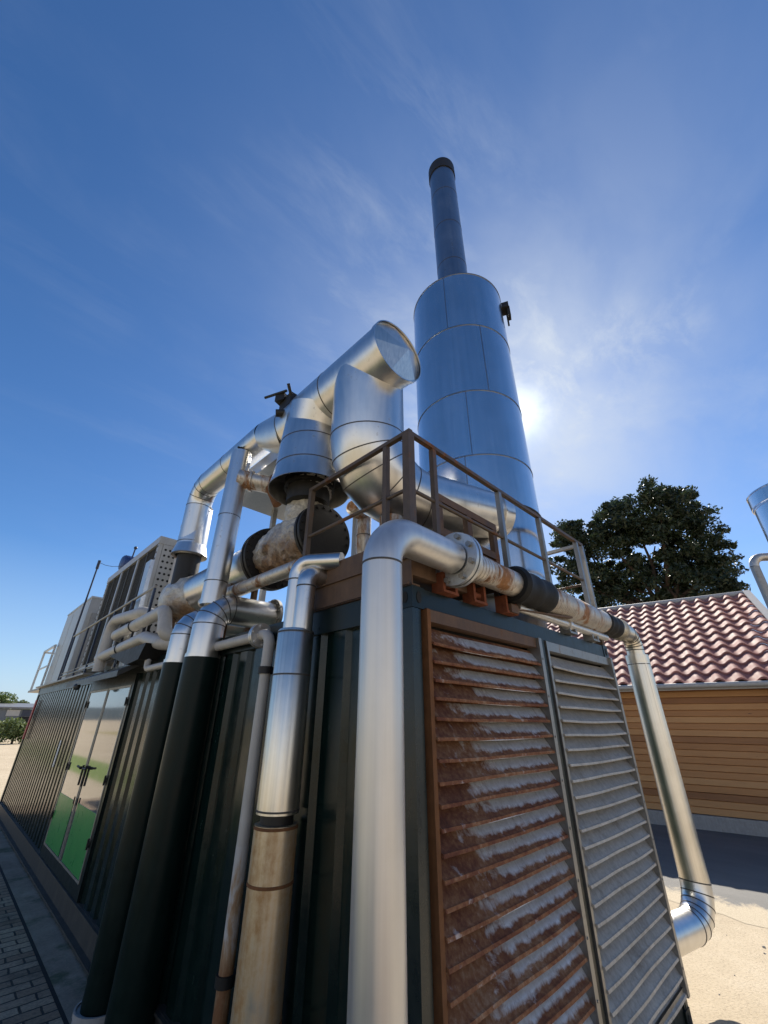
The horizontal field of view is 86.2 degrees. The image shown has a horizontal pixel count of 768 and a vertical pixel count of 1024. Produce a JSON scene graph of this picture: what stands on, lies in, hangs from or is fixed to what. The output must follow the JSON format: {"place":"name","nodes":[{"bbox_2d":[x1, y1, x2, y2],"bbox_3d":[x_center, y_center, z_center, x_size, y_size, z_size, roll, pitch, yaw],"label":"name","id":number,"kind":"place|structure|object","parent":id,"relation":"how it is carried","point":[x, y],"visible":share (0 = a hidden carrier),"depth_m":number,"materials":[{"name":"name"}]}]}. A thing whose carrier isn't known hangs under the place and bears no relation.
{"place":"outdoors","nodes":[
{"label":"outdoors","id":0,"kind":"place"},
{"bbox_2d":[0,872,63,1023],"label":"paving","id":1,"kind":"structure","parent":0,"point":[26,997],"depth_m":3.52,"materials":[{"name":"brick"}]},
{"bbox_2d":[347,519,644,1023],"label":"coolant pipe","id":2,"kind":"object","parent":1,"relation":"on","point":[377,981],"visible":0.97,"depth_m":1.64,"materials":[{"name":"metal"}]},
{"bbox_2d":[0,738,767,1023],"bbox_3d":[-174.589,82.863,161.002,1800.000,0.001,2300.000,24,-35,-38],"label":"ground","id":3,"kind":"structure","parent":0,"point":[723,956],"depth_m":3.73,"materials":[{"name":"beige concrete"}]},
{"bbox_2d":[0,692,18,708],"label":"broadleaf tree","id":4,"kind":"object","parent":3,"relation":"on","point":[5,698],"visible":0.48,"depth_m":73.33,"materials":[{"name":"green plant"}]},
{"bbox_2d":[0,716,27,743],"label":"garden bush","id":5,"kind":"object","parent":3,"relation":"on","point":[16,727],"visible":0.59,"depth_m":35.80,"materials":[{"name":"green plant"}]},
{"bbox_2d":[0,703,33,723],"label":"storage shed","id":6,"kind":"structure","parent":3,"relation":"on","point":[19,710],"depth_m":68.08,"materials":[{"name":"grey metal"}]},
{"bbox_2d":[5,710,20,715],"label":"window","id":7,"kind":"structure","parent":6,"relation":"in","point":[9,712],"depth_m":67.47,"materials":[{"name":"grey glass"}]},
{"bbox_2d":[21,710,31,715],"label":"window","id":8,"kind":"structure","parent":6,"relation":"in","point":[25,712],"depth_m":68.58,"materials":[{"name":"glass"}]},
{"bbox_2d":[13,699,29,702],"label":"broadleaf tree","id":9,"kind":"object","parent":3,"relation":"on","point":[22,701],"visible":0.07,"depth_m":84.66,"materials":[{"name":"green plant"}]},
{"bbox_2d":[0,865,68,1023],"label":"expansion gap","id":10,"kind":"object","parent":3,"relation":"on","point":[53,992],"visible":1,"depth_m":3.82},
{"bbox_2d":[0,827,87,1023],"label":"drain strip","id":11,"kind":"object","parent":3,"relation":"on","point":[67,974],"visible":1,"depth_m":4.20,"materials":[{"name":"concrete"}]},
{"bbox_2d":[0,572,692,1023],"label":"generator container","id":12,"kind":"object","parent":3,"relation":"on","point":[534,886],"visible":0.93,"depth_m":2.59,"materials":[{"name":"metal"}]},
{"bbox_2d":[28,644,92,692],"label":"end walkway","id":13,"kind":"structure","parent":12,"relation":"on","point":[52,653],"depth_m":11.09,"materials":[{"name":"metal"}]},
{"bbox_2d":[57,560,100,679],"bbox_3d":[-7.305,2.551,9.842,0.068,2.912,0.151,24,-35,-38],"label":"lightning rod","id":14,"kind":"object","parent":13,"relation":"on","point":[96,568],"visible":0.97,"depth_m":9.85,"materials":[{"name":"grey metal"}]},
{"bbox_2d":[44,596,102,683],"bbox_3d":[-7.887,3.576,10.871,0.935,2.010,2.960,24,-35,-38],"label":"switch cabinet","id":15,"kind":"object","parent":12,"relation":"on","point":[90,612],"visible":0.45,"depth_m":10.16,"materials":[{"name":"metal"}]},
{"bbox_2d":[44,688,108,861],"bbox_3d":[-4.469,3.669,5.945,0.102,2.000,1.116,24,-35,-38],"label":"door","id":16,"kind":"structure","parent":12,"relation":"in","point":[60,817],"depth_m":5.90,"materials":[{"name":"black metal"}]},
{"bbox_2d":[59,684,131,884],"bbox_3d":[-3.672,3.304,5.216,0.102,2.000,1.116,24,-35,-38],"label":"door","id":17,"kind":"structure","parent":12,"relation":"in","point":[73,855],"depth_m":5.17,"materials":[{"name":"black metal"}]},
{"bbox_2d":[59,585,156,679],"bbox_3d":[-4.995,2.298,7.260,0.040,1.050,6.100,24,-35,-38],"label":"roof railing","id":18,"kind":"object","parent":12,"relation":"on","point":[153,588],"visible":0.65,"depth_m":7.61,"materials":[{"name":"grey metal"}]},
{"bbox_2d":[92,607,157,671],"bbox_3d":[-3.891,1.902,6.206,1.812,0.874,0.351,-17,-32,30],"label":"insulated pipe","id":19,"kind":"object","parent":12,"relation":"on","point":[113,624],"visible":0.69,"depth_m":6.49,"materials":[{"name":"silver metal"}]},
{"bbox_2d":[78,536,176,673],"bbox_3d":[-5.259,2.128,8.307,0.370,2.360,3.620,24,-35,-38],"label":"dry cooler","id":20,"kind":"object","parent":12,"relation":"on","point":[123,585],"visible":0.59,"depth_m":8.09,"materials":[{"name":"grey metal"}]},
{"bbox_2d":[118,546,137,568],"bbox_3d":[-6.105,1.195,9.883,0.390,0.718,0.408,24,-35,-38],"label":"fan motor","id":21,"kind":"object","parent":20,"relation":"on","point":[125,559],"visible":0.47,"depth_m":9.71,"materials":[{"name":"blue paint"}]},
{"bbox_2d":[94,631,168,666],"bbox_3d":[-3.448,1.952,5.771,3.624,0.317,0.501,-23,-35,38],"label":"insulated pipe","id":22,"kind":"object","parent":12,"relation":"on","point":[157,641],"visible":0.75,"depth_m":5.39,"materials":[{"name":"silver metal"}]},
{"bbox_2d":[144,659,162,671],"bbox_3d":[-2.518,1.597,4.654,0.072,0.360,1.016,24,-35,-38],"label":"insulated pipe","id":23,"kind":"object","parent":22,"relation":"hanging from","point":[148,667],"visible":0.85,"depth_m":4.69,"materials":[{"name":"silver metal"}]},
{"bbox_2d":[119,559,154,666],"bbox_3d":[-3.949,1.580,6.573,0.060,1.695,0.396,24,-35,-38],"label":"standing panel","id":24,"kind":"object","parent":12,"relation":"on","point":[146,576],"visible":0.43,"depth_m":6.72,"materials":[{"name":"metal"}]},
{"bbox_2d":[110,643,166,665],"bbox_3d":[-3.238,1.930,5.377,0.320,0.200,1.600,24,-35,-38],"label":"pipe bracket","id":25,"kind":"object","parent":12,"relation":"on","point":[139,654],"visible":0.71,"depth_m":4.96,"materials":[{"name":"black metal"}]},
{"bbox_2d":[111,605,172,642],"bbox_3d":[-3.256,1.762,5.681,0.500,0.576,2.617,24,-35,-38],"label":"insulated pipe","id":26,"kind":"object","parent":25,"relation":"on","point":[162,615],"visible":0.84,"depth_m":5.17,"materials":[{"name":"silver metal"}]},
{"bbox_2d":[71,610,244,1023],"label":"lagged riser","id":27,"kind":"object","parent":12,"relation":"attached to","point":[91,1006],"visible":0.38,"depth_m":3.38,"materials":[{"name":"metal"}]},
{"bbox_2d":[156,558,175,631],"bbox_3d":[-3.665,1.404,7.168,0.350,2.640,0.250,24,-35,-38],"label":"vent post","id":28,"kind":"object","parent":12,"relation":"on","point":[171,573],"visible":0.02,"depth_m":7.19,"materials":[{"name":"grey metal"}]},
{"bbox_2d":[147,574,191,631],"bbox_3d":[-2.949,1.398,5.491,0.922,1.022,0.086,-20,-34,35],"label":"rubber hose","id":29,"kind":"object","parent":12,"relation":"on","point":[148,628],"visible":0.19,"depth_m":5.69,"materials":[{"name":"black rubber"}]},
{"bbox_2d":[104,448,282,1023],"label":"lagged riser","id":30,"kind":"object","parent":12,"relation":"attached to","point":[137,982],"visible":0.94,"depth_m":3.23,"materials":[{"name":"metal"}]},
{"bbox_2d":[236,469,280,506],"bbox_3d":[-1.371,-0.241,4.599,0.561,0.477,0.266,2,-27,-3],"label":"rusty branch","id":31,"kind":"object","parent":30,"relation":"attached to","point":[250,481],"visible":0.71,"depth_m":4.54,"materials":[{"name":"metal"}]},
{"bbox_2d":[212,623,274,1023],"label":"condensate line","id":32,"kind":"object","parent":12,"relation":"attached to","point":[260,635],"visible":0.98,"depth_m":2.61,"materials":[{"name":"metal"}]},
{"bbox_2d":[198,558,298,607],"bbox_3d":[-1.364,0.918,3.968,0.124,0.572,2.072,24,-35,-38],"label":"rusty header pipe","id":33,"kind":"object","parent":12,"relation":"on","point":[274,575],"visible":0.34,"depth_m":3.78,"materials":[{"name":"metal"}]},
{"bbox_2d":[158,472,349,637],"bbox_3d":[-1.774,0.864,4.717,0.672,1.403,3.672,24,-35,-38],"label":"engine exhaust","id":34,"kind":"object","parent":12,"relation":"on","point":[268,549],"visible":0.62,"depth_m":3.81,"materials":[{"name":"black metal"}]},
{"bbox_2d":[229,552,344,1023],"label":"jacketed pipe","id":35,"kind":"object","parent":12,"relation":"attached to","point":[259,980],"visible":0.99,"depth_m":2.25,"materials":[{"name":"metal"}]},
{"bbox_2d":[243,452,356,601],"bbox_3d":[-1.146,0.542,4.864,1.170,2.120,1.640,24,-35,-38],"label":"box duct","id":36,"kind":"object","parent":12,"relation":"on","point":[260,502],"visible":0.11,"depth_m":5.30,"materials":[{"name":"silver metal"}]},
{"bbox_2d":[170,320,515,561],"bbox_3d":[-0.865,0.038,4.995,2.037,1.983,4.328,24,-35,-38],"label":"exhaust duct","id":37,"kind":"object","parent":36,"relation":"on","point":[345,409],"visible":0.84,"depth_m":3.61,"materials":[{"name":"silver metal"}]},
{"bbox_2d":[264,383,296,416],"bbox_3d":[-0.956,-1.071,4.416,0.526,0.457,0.521,24,-35,-38],"label":"damper actuator","id":38,"kind":"object","parent":37,"relation":"attached to","point":[283,399],"visible":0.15,"depth_m":4.36,"materials":[{"name":"black metal"}]},
{"bbox_2d":[346,500,370,553],"bbox_3d":[-0.258,0.394,4.139,0.170,1.740,0.432,-9,-28,17],"label":"condensate pipe","id":39,"kind":"object","parent":12,"relation":"on","point":[363,535],"visible":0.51,"depth_m":4.28,"materials":[{"name":"metal"}]},
{"bbox_2d":[302,428,596,612],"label":"work platform","id":40,"kind":"structure","parent":12,"relation":"on","point":[341,585],"depth_m":2.95,"materials":[{"name":"orange metal"}]},
{"bbox_2d":[438,493,499,563],"bbox_3d":[0.678,0.234,3.274,0.820,0.547,0.050,24,-35,-38],"label":"duct support","id":41,"kind":"object","parent":40,"relation":"on","point":[492,553],"visible":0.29,"depth_m":3.35,"materials":[{"name":"orange metal"}]},
{"bbox_2d":[414,157,547,628],"bbox_3d":[1.169,-2.854,6.363,1.388,9.508,1.424,24,-35,-38],"label":"silencer stack","id":42,"kind":"object","parent":12,"relation":"on","point":[469,413],"visible":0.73,"depth_m":5.14,"materials":[{"name":"silver metal"}]},
{"bbox_2d":[516,604,608,640],"bbox_3d":[1.616,0.991,3.604,1.781,0.096,0.096,24,-35,-38],"label":"drain line","id":43,"kind":"object","parent":12,"relation":"on","point":[566,624],"visible":0.85,"depth_m":3.52,"materials":[{"name":"metal"}]},
{"bbox_2d":[625,654,715,956],"bbox_3d":[2.557,2.623,3.994,1.067,2.397,0.253,16,-31,-28],"label":"discharge pipe","id":44,"kind":"object","parent":12,"relation":"attached to","point":[693,915],"visible":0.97,"depth_m":3.96,"materials":[{"name":"metal"}]},
{"bbox_2d":[548,474,750,607],"bbox_3d":[18.375,6.459,29.199,8.803,19.435,13.336,49,-54,-56],"label":"oak tree","id":45,"kind":"object","parent":3,"relation":"on","point":[680,575],"visible":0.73,"depth_m":28.86,"materials":[{"name":"green plant"}]},
{"bbox_2d":[651,824,767,927],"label":"asphalt yard","id":46,"kind":"structure","parent":3,"relation":"on","point":[737,866],"depth_m":6.27,"materials":[{"name":"grey asphalt"}]},
{"bbox_2d":[746,483,767,541],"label":"neighbour stack","id":47,"kind":"object","parent":46,"relation":"on","point":[757,496],"visible":1,"depth_m":11.07,"materials":[{"name":"silver metal"}]},
{"bbox_2d":[749,553,767,607],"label":"neighbour pipe","id":48,"kind":"object","parent":46,"relation":"on","point":[755,560],"visible":1,"depth_m":9.01,"materials":[{"name":"metal"}]},
{"bbox_2d":[0,0,767,703],"label":"sky","id":49,"kind":"structure","parent":0,"point":[205,205],"materials":[{"name":"blue"}]},
{"bbox_2d":[547,590,767,836],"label":"timber building","id":50,"kind":"structure","parent":0,"point":[708,656],"depth_m":9.54,"materials":[{"name":"wood"}]}
]}

